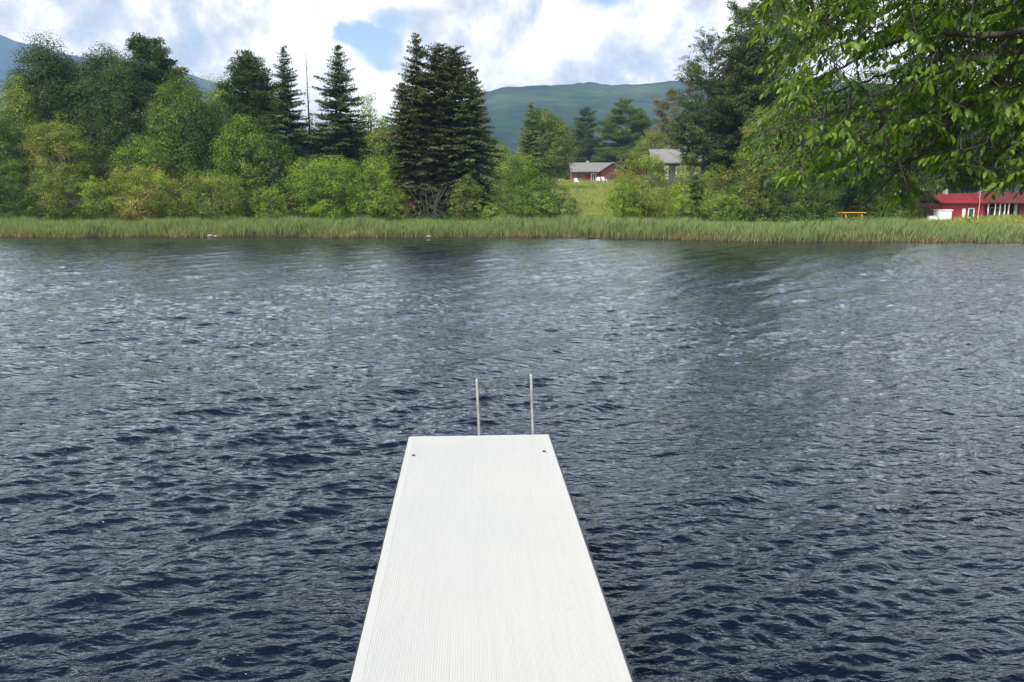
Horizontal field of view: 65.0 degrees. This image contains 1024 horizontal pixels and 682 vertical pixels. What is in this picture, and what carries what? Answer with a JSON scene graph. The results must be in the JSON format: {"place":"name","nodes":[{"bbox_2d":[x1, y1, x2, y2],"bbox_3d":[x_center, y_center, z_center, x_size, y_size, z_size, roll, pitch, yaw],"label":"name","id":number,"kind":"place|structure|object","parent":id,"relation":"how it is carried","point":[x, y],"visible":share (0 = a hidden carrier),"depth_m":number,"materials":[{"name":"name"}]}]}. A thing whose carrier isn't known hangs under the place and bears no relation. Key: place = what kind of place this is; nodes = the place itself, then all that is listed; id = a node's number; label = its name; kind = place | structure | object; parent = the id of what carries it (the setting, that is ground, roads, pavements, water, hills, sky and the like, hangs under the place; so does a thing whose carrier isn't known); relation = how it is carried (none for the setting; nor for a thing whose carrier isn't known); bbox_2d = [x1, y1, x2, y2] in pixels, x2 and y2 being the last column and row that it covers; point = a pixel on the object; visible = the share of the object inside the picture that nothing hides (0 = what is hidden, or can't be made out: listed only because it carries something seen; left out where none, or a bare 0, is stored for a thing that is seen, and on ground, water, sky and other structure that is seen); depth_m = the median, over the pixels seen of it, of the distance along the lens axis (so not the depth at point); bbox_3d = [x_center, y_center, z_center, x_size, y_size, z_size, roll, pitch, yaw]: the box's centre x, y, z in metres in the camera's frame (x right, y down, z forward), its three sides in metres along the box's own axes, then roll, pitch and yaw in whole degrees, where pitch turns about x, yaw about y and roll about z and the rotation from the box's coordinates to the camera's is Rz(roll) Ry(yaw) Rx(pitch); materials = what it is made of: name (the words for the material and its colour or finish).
{"place":"outdoors","nodes":[
{"label":"outdoors","id":0,"kind":"place"},
{"bbox_2d":[0,35,307,139],"bbox_3d":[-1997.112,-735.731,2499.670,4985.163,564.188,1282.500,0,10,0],"label":"mountain","id":1,"kind":"structure","parent":0,"point":[7,44],"depth_m":2656.85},
{"bbox_2d":[0,0,1019,131],"label":"sky","id":2,"kind":"structure","parent":0,"point":[513,43],"materials":[{"name":"white"}]},
{"bbox_2d":[0,236,1023,681],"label":"water","id":3,"kind":"structure","parent":0,"point":[790,460],"depth_m":10.52,"materials":[{"name":"blue liquid"}]},
{"bbox_2d":[349,374,634,681],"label":"dock","id":4,"kind":"object","parent":3,"relation":"on","point":[486,570],"visible":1,"depth_m":4.89,"materials":[{"name":"white wood"}]},
{"bbox_2d":[0,180,1023,242],"bbox_3d":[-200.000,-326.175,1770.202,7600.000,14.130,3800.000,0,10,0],"label":"ground","id":5,"kind":"structure","parent":0,"point":[577,212],"depth_m":60.17,"materials":[{"name":"green plant"}]},
{"bbox_2d":[0,89,18,192],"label":"broadleaf tree","id":6,"kind":"object","parent":5,"relation":"on","point":[3,107],"visible":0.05,"depth_m":101.25,"materials":[{"name":"green plant"}]},
{"bbox_2d":[0,108,40,209],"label":"broadleaf tree","id":7,"kind":"object","parent":5,"relation":"on","point":[8,150],"visible":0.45,"depth_m":73.84,"materials":[{"name":"green plant"}]},
{"bbox_2d":[0,158,47,218],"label":"bush","id":8,"kind":"object","parent":5,"relation":"on","point":[12,208],"visible":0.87,"depth_m":65.01,"materials":[{"name":"green plant"}]},
{"bbox_2d":[0,73,48,210],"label":"broadleaf tree","id":9,"kind":"object","parent":5,"relation":"on","point":[16,107],"visible":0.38,"depth_m":76.97,"materials":[{"name":"green plant"}]},
{"bbox_2d":[0,26,102,203],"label":"broadleaf tree","id":10,"kind":"object","parent":5,"relation":"on","point":[41,81],"visible":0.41,"depth_m":79.12,"materials":[{"name":"green plant"}]},
{"bbox_2d":[19,169,88,220],"bbox_3d":[-37.230,-11.520,65.319,5.316,4.839,4.102,0,10,0],"label":"bush","id":11,"kind":"object","parent":5,"relation":"on","point":[64,184],"visible":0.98,"depth_m":64.97,"materials":[{"name":"green plant"}]},
{"bbox_2d":[18,112,103,208],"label":"broadleaf tree","id":12,"kind":"object","parent":5,"relation":"on","point":[79,170],"visible":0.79,"depth_m":69.65,"materials":[{"name":"green plant"}]},
{"bbox_2d":[48,40,132,208],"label":"broadleaf tree","id":13,"kind":"object","parent":5,"relation":"on","point":[95,64],"visible":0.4,"depth_m":80.11,"materials":[{"name":"green plant"}]},
{"bbox_2d":[75,176,132,220],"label":"bush","id":14,"kind":"object","parent":5,"relation":"on","point":[93,204],"visible":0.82,"depth_m":65.19,"materials":[{"name":"green plant"}]},
{"bbox_2d":[88,49,157,199],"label":"broadleaf tree","id":15,"kind":"object","parent":5,"relation":"on","point":[119,111],"visible":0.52,"depth_m":77.95,"materials":[{"name":"green plant"}]},
{"bbox_2d":[103,131,172,206],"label":"broadleaf tree","id":16,"kind":"object","parent":5,"relation":"on","point":[141,156],"visible":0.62,"depth_m":70.78,"materials":[{"name":"green plant"}]},
{"bbox_2d":[115,187,160,221],"bbox_3d":[-30.064,-10.673,64.736,3.742,3.438,2.909,0,10,0],"label":"bush","id":17,"kind":"object","parent":5,"relation":"on","point":[155,210],"visible":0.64,"depth_m":64.34,"materials":[{"name":"green plant"}]},
{"bbox_2d":[98,161,192,220],"bbox_3d":[-29.720,-11.859,65.399,7.732,5.443,6.237,0,10,0],"label":"bush","id":18,"kind":"object","parent":5,"relation":"on","point":[170,202],"visible":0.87,"depth_m":64.58,"materials":[{"name":"green plant"}]},
{"bbox_2d":[112,31,192,210],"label":"pine tree","id":19,"kind":"object","parent":5,"relation":"on","point":[152,54],"visible":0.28,"depth_m":79.24,"materials":[{"name":"green plant"}]},
{"bbox_2d":[138,68,232,215],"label":"broadleaf tree","id":20,"kind":"object","parent":5,"relation":"on","point":[194,155],"visible":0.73,"depth_m":74.44,"materials":[{"name":"green plant"}]},
{"bbox_2d":[169,169,248,219],"bbox_3d":[-24.473,-11.571,65.450,6.364,4.862,5.336,0,10,0],"label":"bush","id":21,"kind":"object","parent":5,"relation":"on","point":[210,183],"visible":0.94,"depth_m":64.94,"materials":[{"name":"green plant"}]},
{"bbox_2d":[200,72,235,207],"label":"broadleaf tree","id":22,"kind":"object","parent":5,"relation":"on","point":[219,92],"visible":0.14,"depth_m":82.14,"materials":[{"name":"green plant"}]},
{"bbox_2d":[204,112,271,214],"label":"broadleaf tree","id":23,"kind":"object","parent":5,"relation":"on","point":[230,142],"visible":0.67,"depth_m":73.39,"materials":[{"name":"green plant"}]},
{"bbox_2d":[215,50,281,204],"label":"pine tree","id":24,"kind":"object","parent":5,"relation":"on","point":[245,69],"visible":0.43,"depth_m":77.66,"materials":[{"name":"green plant"}]},
{"bbox_2d":[232,184,267,217],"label":"bush","id":25,"kind":"object","parent":5,"relation":"on","point":[251,195],"visible":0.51,"depth_m":67.74,"materials":[{"name":"green plant"}]},
{"bbox_2d":[248,183,289,218],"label":"bush","id":26,"kind":"object","parent":5,"relation":"on","point":[275,195],"visible":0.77,"depth_m":65.26,"materials":[{"name":"green plant"}]},
{"bbox_2d":[250,127,297,214],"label":"broadleaf tree","id":27,"kind":"object","parent":5,"relation":"on","point":[262,179],"visible":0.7,"depth_m":71.98,"materials":[{"name":"green plant"}]},
{"bbox_2d":[247,45,331,215],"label":"spruce tree","id":28,"kind":"object","parent":5,"relation":"on","point":[284,103],"visible":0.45,"depth_m":74.90,"materials":[{"name":"green plant"}]},
{"bbox_2d":[279,190,310,218],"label":"bush","id":29,"kind":"object","parent":5,"relation":"on","point":[295,200],"visible":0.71,"depth_m":65.39,"materials":[{"name":"green plant"}]},
{"bbox_2d":[305,57,312,176],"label":"dead tree","id":30,"kind":"object","parent":5,"relation":"on","point":[308,106],"visible":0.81,"depth_m":77.13,"materials":[{"name":"wood"}]},
{"bbox_2d":[293,120,326,188],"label":"broadleaf tree","id":31,"kind":"object","parent":5,"relation":"on","point":[303,132],"visible":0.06,"depth_m":79.98,"materials":[{"name":"green plant"}]},
{"bbox_2d":[297,116,333,198],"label":"broadleaf tree","id":32,"kind":"object","parent":5,"relation":"on","point":[319,128],"visible":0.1,"depth_m":79.21,"materials":[{"name":"green plant"}]},
{"bbox_2d":[281,153,374,219],"bbox_3d":[-14.775,-12.281,65.940,7.812,6.070,6.528,0,10,0],"label":"bush","id":33,"kind":"object","parent":5,"relation":"on","point":[313,210],"visible":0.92,"depth_m":64.92,"materials":[{"name":"green plant"}]},
{"bbox_2d":[298,43,381,213],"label":"spruce tree","id":34,"kind":"object","parent":5,"relation":"on","point":[339,136],"visible":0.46,"depth_m":74.69,"materials":[{"name":"green plant"}]},
{"bbox_2d":[327,128,375,193],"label":"broadleaf tree","id":35,"kind":"object","parent":5,"relation":"on","point":[360,152],"visible":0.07,"depth_m":77.76,"materials":[{"name":"green plant"}]},
{"bbox_2d":[351,90,388,176],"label":"broadleaf tree","id":36,"kind":"object","parent":5,"relation":"on","point":[363,112],"visible":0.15,"depth_m":81.10,"materials":[{"name":"green plant"}]},
{"bbox_2d":[352,155,404,221],"bbox_3d":[-10.968,-12.078,65.284,4.461,5.910,3.726,0,10,0],"label":"bush","id":37,"kind":"object","parent":5,"relation":"on","point":[371,207],"visible":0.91,"depth_m":64.92,"materials":[{"name":"green plant"}]},
{"bbox_2d":[360,114,405,216],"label":"broadleaf tree","id":38,"kind":"object","parent":5,"relation":"on","point":[382,139],"visible":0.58,"depth_m":70.76,"materials":[{"name":"green plant"}]},
{"bbox_2d":[380,187,412,221],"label":"bush","id":39,"kind":"object","parent":5,"relation":"on","point":[396,214],"visible":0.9,"depth_m":65.32,"materials":[{"name":"green plant"}]},
{"bbox_2d":[373,82,443,217],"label":"spruce tree","id":40,"kind":"object","parent":5,"relation":"on","point":[406,113],"visible":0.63,"depth_m":71.34,"materials":[{"name":"green plant"}]},
{"bbox_2d":[368,33,461,218],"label":"spruce tree","id":41,"kind":"object","parent":5,"relation":"on","point":[414,60],"visible":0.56,"depth_m":72.40,"materials":[{"name":"green plant"}]},
{"bbox_2d":[405,183,450,219],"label":"dead bush","id":42,"kind":"object","parent":5,"relation":"on","point":[434,208],"visible":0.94,"depth_m":66.53,"materials":[{"name":"grey wood"}]},
{"bbox_2d":[395,42,500,216],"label":"spruce tree","id":43,"kind":"object","parent":5,"relation":"on","point":[433,55],"visible":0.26,"depth_m":73.49,"materials":[{"name":"green plant"}]},
{"bbox_2d":[0,202,913,223],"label":"undergrowth","id":44,"kind":"object","parent":5,"relation":"on","point":[785,218],"visible":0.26,"depth_m":67.79,"materials":[{"name":"green plant"}]},
{"bbox_2d":[411,45,509,216],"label":"spruce tree","id":45,"kind":"object","parent":5,"relation":"on","point":[455,63],"visible":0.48,"depth_m":73.20,"materials":[{"name":"green plant"}]},
{"bbox_2d":[447,174,485,221],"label":"bush","id":46,"kind":"object","parent":5,"relation":"on","point":[466,214],"visible":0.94,"depth_m":65.43,"materials":[{"name":"green plant"}]},
{"bbox_2d":[436,70,505,216],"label":"spruce tree","id":47,"kind":"object","parent":5,"relation":"on","point":[477,144],"visible":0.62,"depth_m":72.25,"materials":[{"name":"green plant"}]},
{"bbox_2d":[478,202,506,220],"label":"bush","id":48,"kind":"object","parent":5,"relation":"on","point":[490,213],"visible":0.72,"depth_m":64.08,"materials":[{"name":"green plant"}]},
{"bbox_2d":[484,139,507,170],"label":"broadleaf tree","id":49,"kind":"object","parent":5,"relation":"on","point":[494,148],"visible":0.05,"depth_m":164.91,"materials":[{"name":"green plant"}]},
{"bbox_2d":[482,143,522,190],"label":"broadleaf tree","id":50,"kind":"object","parent":5,"relation":"on","point":[504,149],"visible":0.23,"depth_m":126.07,"materials":[{"name":"green plant"}]},
{"bbox_2d":[0,212,1023,242],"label":"shore grass","id":51,"kind":"structure","parent":5,"relation":"on","point":[779,231],"depth_m":59.07,"materials":[{"name":"green plant"}]},
{"bbox_2d":[3,134,1022,193],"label":"distant woods","id":52,"kind":"object","parent":5,"relation":"on","point":[1017,188],"visible":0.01,"depth_m":267.33,"materials":[{"name":"green plant"}]},
{"bbox_2d":[487,150,558,218],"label":"bush","id":53,"kind":"object","parent":5,"relation":"on","point":[524,176],"visible":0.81,"depth_m":66.11,"materials":[{"name":"green plant"}]},
{"bbox_2d":[512,102,550,190],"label":"spruce tree","id":54,"kind":"object","parent":5,"relation":"on","point":[529,122],"visible":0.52,"depth_m":133.60,"materials":[{"name":"green plant"}]},
{"bbox_2d":[506,191,557,220],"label":"bush","id":55,"kind":"object","parent":5,"relation":"on","point":[548,205],"visible":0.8,"depth_m":65.16,"materials":[{"name":"green plant"}]},
{"bbox_2d":[517,106,580,188],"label":"broadleaf tree","id":56,"kind":"object","parent":5,"relation":"on","point":[554,129],"visible":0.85,"depth_m":134.59,"materials":[{"name":"green plant"}]},
{"bbox_2d":[539,182,583,219],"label":"bush","id":57,"kind":"object","parent":5,"relation":"on","point":[561,201],"visible":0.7,"depth_m":66.75,"materials":[{"name":"green plant"}]},
{"bbox_2d":[568,107,607,164],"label":"pine tree","id":58,"kind":"object","parent":5,"relation":"on","point":[588,142],"visible":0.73,"depth_m":206.78,"materials":[{"name":"green plant"}]},
{"bbox_2d":[568,161,626,180],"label":"cabin","id":59,"kind":"object","parent":5,"relation":"on","point":[587,170],"visible":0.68,"depth_m":186.06,"materials":[{"name":"grey"}]},
{"bbox_2d":[591,173,595,179],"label":"window","id":60,"kind":"structure","parent":59,"relation":"in","point":[593,175],"depth_m":186.14,"materials":[{"name":"white paint"}]},
{"bbox_2d":[601,175,645,218],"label":"bush","id":61,"kind":"object","parent":5,"relation":"on","point":[628,209],"visible":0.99,"depth_m":65.66,"materials":[{"name":"green plant"}]},
{"bbox_2d":[591,98,659,171],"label":"pine tree","id":62,"kind":"object","parent":5,"relation":"on","point":[637,121],"visible":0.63,"depth_m":196.47,"materials":[{"name":"green plant"}]},
{"bbox_2d":[623,165,643,179],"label":"outbuilding","id":63,"kind":"structure","parent":5,"relation":"on","point":[636,174],"depth_m":193.94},
{"bbox_2d":[607,146,683,219],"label":"bush","id":64,"kind":"object","parent":5,"relation":"on","point":[649,208],"visible":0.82,"depth_m":67.13,"materials":[{"name":"green plant"}]},
{"bbox_2d":[634,129,674,173],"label":"broadleaf tree","id":65,"kind":"object","parent":5,"relation":"on","point":[649,143],"visible":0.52,"depth_m":169.35,"materials":[{"name":"green plant"}]},
{"bbox_2d":[643,89,685,148],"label":"pine tree","id":66,"kind":"object","parent":5,"relation":"on","point":[662,106],"visible":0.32,"depth_m":177.82,"materials":[{"name":"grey plant"}]},
{"bbox_2d":[645,147,706,185],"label":"house","id":67,"kind":"structure","parent":5,"relation":"on","point":[670,159],"depth_m":147.12,"materials":[{"name":"grey"}]},
{"bbox_2d":[662,168,697,217],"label":"bush","id":68,"kind":"object","parent":5,"relation":"on","point":[683,183],"visible":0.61,"depth_m":66.79,"materials":[{"name":"green plant"}]},
{"bbox_2d":[663,196,702,219],"bbox_3d":[13.712,-10.384,64.638,3.403,2.641,2.635,0,10,0],"label":"bush","id":69,"kind":"object","parent":5,"relation":"on","point":[682,201],"visible":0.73,"depth_m":64.53,"materials":[{"name":"green plant"}]},
{"bbox_2d":[670,82,706,207],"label":"pine tree","id":70,"kind":"object","parent":5,"relation":"on","point":[690,86],"visible":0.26,"depth_m":77.34,"materials":[{"name":"green plant"}]},
{"bbox_2d":[677,155,706,189],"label":"broadleaf tree","id":71,"kind":"object","parent":5,"relation":"on","point":[693,168],"visible":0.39,"depth_m":117.34,"materials":[{"name":"green plant"}]},
{"bbox_2d":[684,173,709,220],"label":"young spruce","id":72,"kind":"object","parent":5,"relation":"on","point":[695,196],"visible":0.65,"depth_m":66.17,"materials":[{"name":"green plant"}]},
{"bbox_2d":[656,26,749,201],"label":"pine tree","id":73,"kind":"object","parent":5,"relation":"on","point":[694,131],"visible":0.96,"depth_m":70.36,"materials":[{"name":"green plant"}]},
{"bbox_2d":[691,163,741,218],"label":"bush","id":74,"kind":"object","parent":5,"relation":"on","point":[711,181],"visible":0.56,"depth_m":66.34,"materials":[{"name":"green plant"}]},
{"bbox_2d":[698,193,743,220],"bbox_3d":[16.752,-10.466,64.583,3.656,2.992,3.113,0,10,0],"label":"bush","id":75,"kind":"object","parent":5,"relation":"on","point":[723,199],"visible":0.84,"depth_m":64.21,"materials":[{"name":"green plant"}]},
{"bbox_2d":[703,44,764,187],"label":"pine tree","id":76,"kind":"object","parent":5,"relation":"on","point":[724,133],"visible":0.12,"depth_m":72.81,"materials":[{"name":"green plant"}]},
{"bbox_2d":[718,167,770,222],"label":"bush","id":77,"kind":"object","parent":5,"relation":"on","point":[745,210],"visible":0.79,"depth_m":65.49,"materials":[{"name":"green plant"}]},
{"bbox_2d":[713,0,817,217],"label":"pine tree","id":78,"kind":"object","parent":5,"relation":"on","point":[752,55],"visible":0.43,"depth_m":68.80,"materials":[{"name":"green plant"}]},
{"bbox_2d":[724,104,810,208],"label":"broadleaf tree","id":79,"kind":"object","parent":5,"relation":"on","point":[767,169],"visible":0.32,"depth_m":66.54,"materials":[{"name":"green plant"}]},
{"bbox_2d":[746,174,791,219],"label":"bush","id":80,"kind":"object","parent":5,"relation":"on","point":[771,210],"visible":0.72,"depth_m":66.63,"materials":[{"name":"green plant"}]},
{"bbox_2d":[539,178,1023,224],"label":"lawn grass","id":81,"kind":"structure","parent":5,"relation":"on","point":[974,219],"depth_m":92.33,"materials":[{"name":"green plant"}]},
{"bbox_2d":[771,173,847,220],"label":"bush","id":82,"kind":"object","parent":5,"relation":"on","point":[799,210],"visible":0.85,"depth_m":66.15,"materials":[{"name":"green plant"}]},
{"bbox_2d":[776,86,863,211],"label":"broadleaf tree","id":83,"kind":"object","parent":5,"relation":"on","point":[821,160],"visible":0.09,"depth_m":69.97,"materials":[{"name":"green plant"}]},
{"bbox_2d":[835,212,865,219],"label":"picnic table","id":84,"kind":"object","parent":5,"relation":"on","point":[850,212],"visible":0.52,"depth_m":65.37,"materials":[{"name":"yellow wood"}]},
{"bbox_2d":[828,182,875,215],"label":"bush","id":85,"kind":"object","parent":5,"relation":"on","point":[843,206],"visible":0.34,"depth_m":74.24,"materials":[{"name":"green plant"}]},
{"bbox_2d":[727,0,1023,218],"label":"overhanging tree","id":86,"kind":"object","parent":5,"relation":"on","point":[991,96],"visible":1,"depth_m":5.15,"materials":[{"name":"green plant"}]},
{"bbox_2d":[828,62,928,217],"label":"broadleaf tree","id":87,"kind":"object","parent":5,"relation":"on","point":[868,88],"visible":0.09,"depth_m":74.11,"materials":[{"name":"green plant"}]},
{"bbox_2d":[855,195,915,219],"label":"bush","id":88,"kind":"object","parent":5,"relation":"on","point":[887,214],"visible":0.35,"depth_m":71.70,"materials":[{"name":"green plant"}]},
{"bbox_2d":[870,114,934,214],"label":"broadleaf tree","id":89,"kind":"object","parent":5,"relation":"on","point":[919,176],"visible":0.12,"depth_m":73.51,"materials":[{"name":"green plant"}]},
{"bbox_2d":[904,177,937,217],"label":"bush","id":90,"kind":"object","parent":5,"relation":"on","point":[926,196],"visible":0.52,"depth_m":78.65,"materials":[{"name":"green plant"}]},
{"bbox_2d":[927,216,936,220],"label":"white cooler","id":91,"kind":"object","parent":5,"relation":"on","point":[931,217],"visible":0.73,"depth_m":75.40,"materials":[{"name":"paint"}]},
{"bbox_2d":[917,176,950,210],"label":"bush","id":92,"kind":"object","parent":5,"relation":"on","point":[938,179],"visible":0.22,"depth_m":84.11,"materials":[{"name":"green plant"}]},
{"bbox_2d":[933,210,952,219],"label":"storage bin","id":93,"kind":"object","parent":5,"relation":"on","point":[942,214],"visible":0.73,"depth_m":75.65,"materials":[{"name":"white paint"}]},
{"bbox_2d":[916,189,987,218],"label":"red building","id":94,"kind":"structure","parent":5,"relation":"on","point":[962,204],"depth_m":79.02,"materials":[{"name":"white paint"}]},
{"bbox_2d":[967,208,974,217],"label":"window","id":95,"kind":"structure","parent":94,"relation":"in","point":[970,210],"depth_m":78.97,"materials":[{"name":"white paint"}]},
{"bbox_2d":[909,108,997,193],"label":"pine tree","id":96,"kind":"object","parent":5,"relation":"on","point":[966,188],"visible":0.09,"depth_m":97.17,"materials":[{"name":"green plant"}]},
{"bbox_2d":[964,108,1020,191],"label":"broadleaf tree","id":97,"kind":"object","parent":5,"relation":"on","point":[1013,188],"visible":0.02,"depth_m":93.28,"materials":[{"name":"green plant"}]},
{"bbox_2d":[971,192,1023,216],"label":"porch wing","id":98,"kind":"structure","parent":5,"relation":"on","point":[1006,203],"depth_m":80.10,"materials":[{"name":"red wood"}]},
{"bbox_2d":[989,207,993,213],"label":"window","id":99,"kind":"structure","parent":98,"relation":"in","point":[991,210],"depth_m":81.44,"materials":[{"name":"black glass"}]},
{"bbox_2d":[186,79,1019,185],"bbox_3d":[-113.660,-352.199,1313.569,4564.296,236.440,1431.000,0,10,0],"label":"hills","id":100,"kind":"structure","parent":0,"point":[507,107],"depth_m":1268.05,"materials":[{"name":"green plant"}]}
]}

